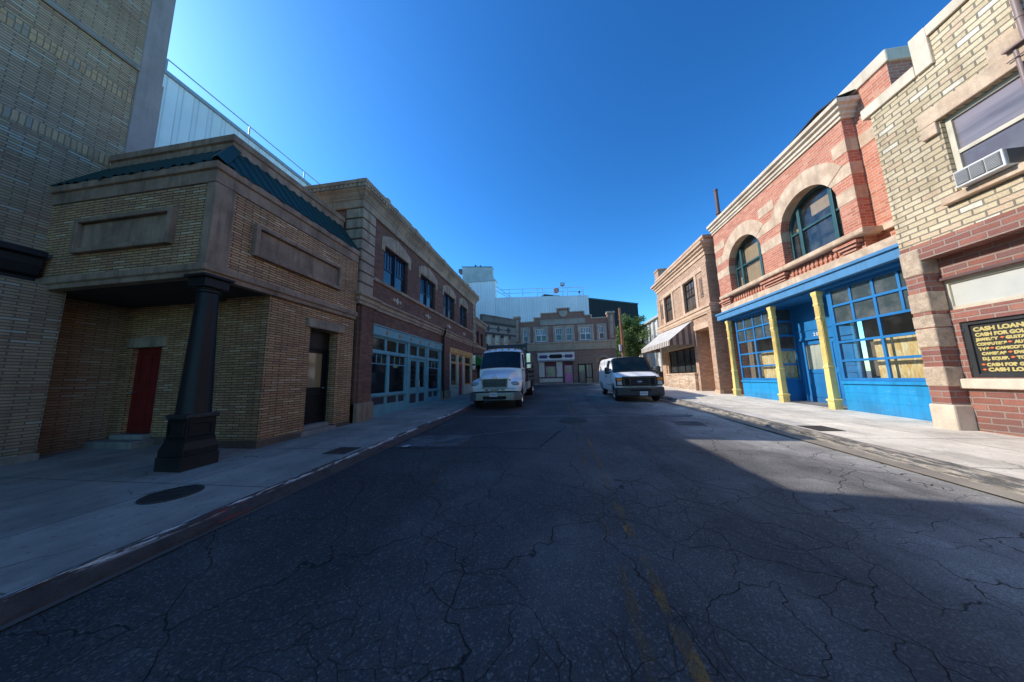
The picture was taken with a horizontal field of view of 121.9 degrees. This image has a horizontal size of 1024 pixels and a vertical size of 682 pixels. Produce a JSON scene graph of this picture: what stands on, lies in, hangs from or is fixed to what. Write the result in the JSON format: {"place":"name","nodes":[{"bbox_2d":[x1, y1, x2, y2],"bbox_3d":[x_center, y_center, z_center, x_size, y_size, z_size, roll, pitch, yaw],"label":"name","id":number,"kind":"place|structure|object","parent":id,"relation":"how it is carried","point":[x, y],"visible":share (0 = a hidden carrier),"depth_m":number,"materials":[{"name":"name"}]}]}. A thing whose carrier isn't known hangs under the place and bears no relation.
{"place":"outdoors","nodes":[
{"label":"outdoors","id":0,"kind":"place"},
{"bbox_2d":[0,392,473,595],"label":"sidewalk","id":1,"kind":"structure","parent":0,"point":[60,511],"depth_m":3.70,"materials":[{"name":"concrete"}]},
{"bbox_2d":[136,485,204,504],"bbox_3d":[-4.125,1.864,3.449,0.537,0.041,0.538,-3,-8,8],"label":"manhole cover","id":2,"kind":"object","parent":1,"relation":"on","point":[170,494],"visible":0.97,"depth_m":3.42,"materials":[{"name":"metal"}]},
{"bbox_2d":[34,134,360,472],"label":"corner building","id":3,"kind":"structure","parent":1,"relation":"on","point":[223,270],"depth_m":5.90,"materials":[{"name":"beige brick"}]},
{"bbox_2d":[126,348,161,432],"bbox_3d":[-8.402,1.116,6.503,0.840,1.920,0.110,-3,-8,8],"label":"door","id":4,"kind":"structure","parent":3,"relation":"in","point":[143,392],"depth_m":6.55,"materials":[{"name":"red paint"}]},
{"bbox_2d":[304,349,326,424],"bbox_3d":[-5.132,1.155,7.306,0.110,1.900,0.900,-3,-8,8],"label":"door","id":5,"kind":"structure","parent":3,"relation":"in","point":[317,361],"depth_m":7.46,"materials":[{"name":"black wood"}]},
{"bbox_2d":[322,447,360,453],"bbox_3d":[-3.138,2.032,5.254,0.430,0.039,0.440,-3,-8,8],"label":"drain grate","id":6,"kind":"object","parent":1,"relation":"on","point":[342,450],"visible":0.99,"depth_m":5.24,"materials":[{"name":"metal"}]},
{"bbox_2d":[0,384,1023,681],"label":"road","id":7,"kind":"structure","parent":0,"point":[486,548],"depth_m":2.08,"materials":[{"name":"grey asphalt"}]},
{"bbox_2d":[0,401,487,625],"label":"kerb","id":8,"kind":"structure","parent":7,"relation":"on","point":[20,602],"depth_m":2.52,"materials":[{"name":"paint"}]},
{"bbox_2d":[0,401,488,630],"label":"gutter","id":9,"kind":"object","parent":7,"relation":"on","point":[15,621],"visible":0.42,"depth_m":2.40,"materials":[{"name":"concrete"}]},
{"bbox_2d":[394,435,464,446],"bbox_3d":[-1.649,2.219,6.338,1.500,0.048,1.000,-3,-8,8],"label":"road patch","id":10,"kind":"object","parent":7,"relation":"on","point":[424,442],"visible":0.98,"depth_m":6.28,"materials":[{"name":"grey asphalt"}]},
{"bbox_2d":[470,342,533,406],"bbox_3d":[-0.109,1.707,15.370,2.720,3.046,8.389,-3,-8,8],"label":"flatbed truck","id":11,"kind":"object","parent":7,"relation":"on","point":[504,374],"visible":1,"depth_m":12.59,"materials":[{"name":"white paint"}]},
{"bbox_2d":[540,426,566,445],"bbox_3d":[0.953,2.138,6.429,0.058,0.056,2.298,-5,-8,24],"label":"road patch","id":12,"kind":"object","parent":7,"relation":"on","point":[551,437],"visible":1,"depth_m":6.24,"materials":[{"name":"grey asphalt"}]},
{"bbox_2d":[559,418,587,422],"bbox_3d":[1.794,2.327,8.316,0.836,0.050,0.836,-3,-8,8],"label":"manhole cover","id":13,"kind":"object","parent":7,"relation":"on","point":[572,420],"visible":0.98,"depth_m":8.25,"materials":[{"name":"metal"}]},
{"bbox_2d":[519,415,691,417],"bbox_3d":[2.006,2.410,9.120,7.300,0.026,0.400,-3,-8,8],"label":"road patch","id":14,"kind":"object","parent":7,"relation":"on","point":[627,415],"visible":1,"depth_m":8.73,"materials":[{"name":"grey asphalt"}]},
{"bbox_2d":[599,357,664,400],"bbox_3d":[5.971,1.885,15.013,2.540,2.216,5.481,-3,-8,8],"label":"cargo van","id":15,"kind":"object","parent":7,"relation":"on","point":[619,377],"visible":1,"depth_m":13.02,"materials":[{"name":"white paint"}]},
{"bbox_2d":[568,399,711,681],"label":"road marking","id":16,"kind":"object","parent":7,"relation":"on","point":[702,675],"visible":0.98,"depth_m":1.40,"materials":[{"name":"yellow paint"}]},
{"bbox_2d":[648,396,1023,502],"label":"gutter","id":17,"kind":"object","parent":7,"relation":"on","point":[996,491],"visible":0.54,"depth_m":4.15,"materials":[{"name":"concrete"}]},
{"bbox_2d":[167,0,951,370],"label":"sky","id":18,"kind":"structure","parent":0,"point":[587,145],"materials":[{"name":"blue"}]},
{"bbox_2d":[534,382,598,384],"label":"sidewalk","id":19,"kind":"structure","parent":0,"point":[567,383],"depth_m":29.93,"materials":[{"name":"concrete"}]},
{"bbox_2d":[651,371,1022,502],"bbox_3d":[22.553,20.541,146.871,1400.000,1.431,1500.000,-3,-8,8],"label":"ground","id":20,"kind":"structure","parent":0,"point":[869,374],"depth_m":5.92,"materials":[{"name":"grey concrete"}]},
{"bbox_2d":[0,0,175,466],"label":"brick tower","id":21,"kind":"structure","parent":20,"relation":"on","point":[81,88],"depth_m":5.81,"materials":[{"name":"beige brick"}]},
{"bbox_2d":[154,59,318,185],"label":"studio building","id":22,"kind":"structure","parent":20,"relation":"on","point":[187,114],"depth_m":14.69,"materials":[{"name":"white metal"}]},
{"bbox_2d":[304,178,478,422],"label":"commercial building","id":23,"kind":"structure","parent":20,"relation":"on","point":[415,344],"depth_m":11.00,"materials":[{"name":"red brick"}]},
{"bbox_2d":[383,249,393,286],"bbox_3d":[-4.668,-2.709,10.596,0.060,1.350,0.800,-3,-8,8],"label":"window","id":24,"kind":"structure","parent":23,"relation":"in","point":[388,257],"depth_m":10.73,"materials":[{"name":"blue glass"}]},
{"bbox_2d":[395,257,405,292],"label":"window","id":25,"kind":"structure","parent":23,"relation":"in","point":[400,266],"depth_m":11.51,"materials":[{"name":"blue glass"}]},
{"bbox_2d":[420,276,425,304],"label":"window","id":26,"kind":"structure","parent":23,"relation":"in","point":[422,281],"depth_m":13.49,"materials":[{"name":"blue glass"}]},
{"bbox_2d":[427,281,432,308],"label":"window","id":27,"kind":"structure","parent":23,"relation":"in","point":[429,286],"depth_m":14.22,"materials":[{"name":"blue glass"}]},
{"bbox_2d":[443,294,446,316],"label":"window","id":28,"kind":"structure","parent":23,"relation":"in","point":[445,296],"depth_m":16.22,"materials":[{"name":"glass"}]},
{"bbox_2d":[448,297,452,319],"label":"window","id":29,"kind":"structure","parent":23,"relation":"in","point":[450,302],"depth_m":17.03,"materials":[{"name":"glass"}]},
{"bbox_2d":[460,306,461,324],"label":"window","id":30,"kind":"structure","parent":23,"relation":"in","point":[460,306],"depth_m":18.85,"materials":[{"name":"glass"}]},
{"bbox_2d":[459,364,462,394],"bbox_3d":[-3.249,2.425,17.848,0.110,2.000,0.800,-3,-8,8],"label":"door","id":31,"kind":"structure","parent":23,"relation":"in","point":[460,365],"depth_m":18.05,"materials":[{"name":"red paint"}]},
{"bbox_2d":[463,308,464,326],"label":"window","id":32,"kind":"structure","parent":23,"relation":"in","point":[463,308],"depth_m":19.45,"materials":[{"name":"glass"}]},
{"bbox_2d":[475,317,487,378],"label":"brick building","id":33,"kind":"structure","parent":20,"relation":"on","point":[481,328],"depth_m":22.97,"materials":[{"name":"brown brick"}]},
{"bbox_2d":[480,314,516,348],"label":"angled building","id":34,"kind":"structure","parent":20,"relation":"on","point":[500,331],"depth_m":29.06,"materials":[{"name":"stone"}]},
{"bbox_2d":[487,335,491,345],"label":"window","id":35,"kind":"structure","parent":34,"relation":"in","point":[489,338],"depth_m":28.18,"materials":[{"name":"grey glass"}]},
{"bbox_2d":[495,336,499,344],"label":"window","id":36,"kind":"structure","parent":34,"relation":"in","point":[497,339],"depth_m":28.87,"materials":[{"name":"grey glass"}]},
{"bbox_2d":[504,337,507,348],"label":"window","id":37,"kind":"structure","parent":34,"relation":"in","point":[505,338],"depth_m":29.61,"materials":[{"name":"grey glass"}]},
{"bbox_2d":[459,265,588,321],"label":"warehouse","id":38,"kind":"structure","parent":20,"relation":"on","point":[481,281],"depth_m":41.55,"materials":[{"name":"grey metal"}]},
{"bbox_2d":[513,307,616,383],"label":"end building","id":39,"kind":"structure","parent":20,"relation":"on","point":[589,340],"depth_m":30.62,"materials":[{"name":"red brick"}]},
{"bbox_2d":[523,329,527,342],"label":"window","id":40,"kind":"structure","parent":39,"relation":"in","point":[525,332],"depth_m":31.54,"materials":[{"name":"grey glass"}]},
{"bbox_2d":[535,329,546,341],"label":"window","id":41,"kind":"structure","parent":39,"relation":"in","point":[541,334],"depth_m":31.29,"materials":[{"name":"white glass"}]},
{"bbox_2d":[546,366,555,376],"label":"window","id":42,"kind":"structure","parent":39,"relation":"in","point":[550,370],"depth_m":30.63,"materials":[{"name":"green glass"}]},
{"bbox_2d":[537,352,573,361],"bbox_3d":[4.709,1.718,30.538,3.980,0.960,0.270,-3,-8,8],"label":"shop sign","id":43,"kind":"object","parent":39,"relation":"attached to","point":[555,356],"visible":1,"depth_m":30.45,"materials":[{"name":"white paint"}]},
{"bbox_2d":[555,328,561,340],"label":"window","id":44,"kind":"structure","parent":39,"relation":"in","point":[558,331],"depth_m":31.02,"materials":[{"name":"grey glass"}]},
{"bbox_2d":[564,365,572,382],"bbox_3d":[6.052,3.516,30.263,0.840,1.900,0.110,-3,-8,8],"label":"door","id":45,"kind":"structure","parent":39,"relation":"in","point":[568,368],"depth_m":30.30,"materials":[{"name":"pink paint"}]},
{"bbox_2d":[565,327,572,340],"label":"window","id":46,"kind":"structure","parent":39,"relation":"in","point":[568,330],"depth_m":30.84,"materials":[{"name":"grey glass"}]},
{"bbox_2d":[578,364,586,382],"bbox_3d":[7.457,3.453,30.202,0.800,2.000,0.060,-3,-8,8],"label":"door","id":47,"kind":"structure","parent":39,"relation":"in","point":[581,367],"depth_m":30.21,"materials":[{"name":"glass"}]},
{"bbox_2d":[580,326,591,339],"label":"window","id":48,"kind":"structure","parent":39,"relation":"in","point":[585,332],"depth_m":30.59,"materials":[{"name":"grey glass"}]},
{"bbox_2d":[586,364,592,377],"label":"window","id":49,"kind":"structure","parent":39,"relation":"in","point":[589,374],"depth_m":30.12,"materials":[{"name":"black glass"}]},
{"bbox_2d":[598,326,604,338],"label":"window","id":50,"kind":"structure","parent":39,"relation":"in","point":[601,328],"depth_m":30.35,"materials":[{"name":"grey glass"}]},
{"bbox_2d":[588,298,637,357],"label":"dark warehouse","id":51,"kind":"structure","parent":20,"relation":"on","point":[599,307],"depth_m":43.51,"materials":[{"name":"metal"}]},
{"bbox_2d":[618,308,624,356],"bbox_3d":[11.154,0.476,28.831,0.566,7.803,0.340,-3,-8,8],"label":"utility pole","id":52,"kind":"object","parent":20,"relation":"on","point":[621,348],"visible":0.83,"depth_m":28.84,"materials":[{"name":"red wood"}]},
{"bbox_2d":[639,314,662,371],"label":"white building","id":53,"kind":"structure","parent":20,"relation":"on","point":[655,358],"depth_m":28.98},
{"bbox_2d":[641,234,732,393],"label":"brown building","id":54,"kind":"structure","parent":20,"relation":"on","point":[689,340],"depth_m":16.32,"materials":[{"name":"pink brick"}]},
{"bbox_2d":[666,295,672,321],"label":"window","id":55,"kind":"structure","parent":54,"relation":"in","point":[669,307],"depth_m":20.01,"materials":[{"name":"black glass"}]},
{"bbox_2d":[669,347,696,373],"bbox_3d":[10.997,1.302,18.276,0.060,1.520,3.990,-3,-8,8],"label":"window","id":56,"kind":"structure","parent":54,"relation":"in","point":[683,360],"depth_m":18.20,"materials":[{"name":"black glass"}]},
{"bbox_2d":[685,279,696,311],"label":"window","id":57,"kind":"structure","parent":54,"relation":"in","point":[690,295],"depth_m":16.86,"materials":[{"name":"black glass"}]},
{"bbox_2d":[706,45,931,420],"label":"arched building","id":58,"kind":"structure","parent":20,"relation":"on","point":[800,228],"depth_m":8.65,"materials":[{"name":"red brick"}]},
{"bbox_2d":[735,235,764,287],"bbox_3d":[10.383,-3.497,12.041,0.522,2.440,2.710,-3,-8,8],"label":"arched window","id":59,"kind":"structure","parent":58,"relation":"in","point":[749,251],"depth_m":12.40,"materials":[{"name":"beige glass"}]},
{"bbox_2d":[735,310,781,379],"bbox_3d":[10.219,0.266,11.794,0.200,2.826,2.260,-3,-8,8],"label":"shop window","id":60,"kind":"structure","parent":58,"relation":"in","point":[754,327],"depth_m":11.71,"materials":[{"name":"blue paint"}]},
{"bbox_2d":[775,307,802,379],"bbox_3d":[10.332,0.122,10.719,0.750,2.820,0.250,-3,-8,8],"label":"entrance window","id":61,"kind":"structure","parent":58,"relation":"in","point":[785,322],"depth_m":10.74,"materials":[{"name":"blue paint"}]},
{"bbox_2d":[801,339,827,402],"bbox_3d":[10.622,1.053,9.926,0.110,2.190,0.920,-3,-8,8],"label":"door","id":62,"kind":"structure","parent":58,"relation":"in","point":[816,380],"depth_m":10.01,"materials":[{"name":"blue paint"}]},
{"bbox_2d":[789,185,843,259],"bbox_3d":[9.921,-3.891,9.026,0.522,2.440,2.680,-3,-8,8],"label":"arched window","id":63,"kind":"structure","parent":58,"relation":"in","point":[817,216],"depth_m":9.46,"materials":[{"name":"glass"}]},
{"bbox_2d":[829,334,860,404],"bbox_3d":[10.511,0.919,8.909,0.022,2.190,0.860,-3,-8,8],"label":"door","id":64,"kind":"structure","parent":58,"relation":"in","point":[849,350],"depth_m":8.90,"materials":[{"name":"blue paint"}]},
{"bbox_2d":[825,290,866,380],"bbox_3d":[9.991,-0.203,8.503,0.750,2.750,0.180,-3,-8,8],"label":"entrance window","id":65,"kind":"structure","parent":58,"relation":"in","point":[854,324],"depth_m":8.45,"materials":[{"name":"blue paint"}]},
{"bbox_2d":[827,266,925,381],"bbox_3d":[9.492,-0.372,6.918,0.240,2.826,3.120,-3,-8,8],"label":"shop window","id":66,"kind":"structure","parent":58,"relation":"in","point":[885,293],"depth_m":7.28,"materials":[{"name":"blue glass"}]},
{"bbox_2d":[660,396,1023,494],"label":"kerb","id":67,"kind":"structure","parent":20,"relation":"on","point":[999,481],"depth_m":4.26,"materials":[{"name":"concrete"}]},
{"bbox_2d":[860,0,1023,436],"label":"yellow brick building","id":68,"kind":"structure","parent":20,"relation":"on","point":[944,108],"depth_m":5.43,"materials":[{"name":"beige brick"}]},
{"bbox_2d":[944,71,1023,189],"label":"window","id":69,"kind":"structure","parent":68,"relation":"in","point":[993,121],"depth_m":5.01,"materials":[{"name":"grey glass"}]},
{"bbox_2d":[944,262,1023,309],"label":"sign","id":70,"kind":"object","parent":68,"relation":"in","point":[1005,283],"depth_m":5.28,"materials":[{"name":"white paint"}]},
{"bbox_2d":[953,146,1023,187],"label":"air conditioner","id":71,"kind":"object","parent":68,"relation":"on","point":[993,163],"visible":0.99,"depth_m":4.82,"materials":[{"name":"white plastic"}]},
{"bbox_2d":[961,314,1023,377],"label":"pawn sign","id":72,"kind":"object","parent":68,"relation":"attached to","point":[995,347],"visible":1,"depth_m":5.19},
{"bbox_2d":[662,385,1023,478],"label":"sidewalk","id":73,"kind":"structure","parent":0,"point":[1002,454],"depth_m":5.50,"materials":[{"name":"concrete"}]},
{"bbox_2d":[799,426,844,430],"bbox_3d":[6.473,1.838,5.960,0.460,0.042,0.540,-3,-8,8],"label":"drain grate","id":74,"kind":"object","parent":73,"relation":"on","point":[821,428],"visible":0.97,"depth_m":5.92,"materials":[{"name":"metal"}]},
{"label":"sidewalk","id":75,"kind":"structure","parent":0,"visible":0},
{"bbox_2d":[615,313,646,356],"bbox_3d":[13.490,0.759,32.231,4.259,7.866,3.466,1,-8,-16],"label":"tree","id":76,"kind":"object","parent":75,"relation":"on","point":[633,325],"visible":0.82,"depth_m":31.79,"materials":[{"name":"green plant"}]},
{"bbox_2d":[635,324,650,363],"bbox_3d":[13.318,1.204,28.198,1.867,5.895,1.643,5,-10,-39],"label":"tree","id":77,"kind":"object","parent":75,"relation":"on","point":[648,332],"visible":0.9,"depth_m":28.14,"materials":[{"name":"green plant"}]},
{"bbox_2d":[655,372,663,383],"bbox_3d":[12.900,3.111,23.782,1.420,1.110,0.820,-3,-8,8],"label":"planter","id":78,"kind":"object","parent":75,"relation":"on","point":[660,374],"visible":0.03,"depth_m":23.54,"materials":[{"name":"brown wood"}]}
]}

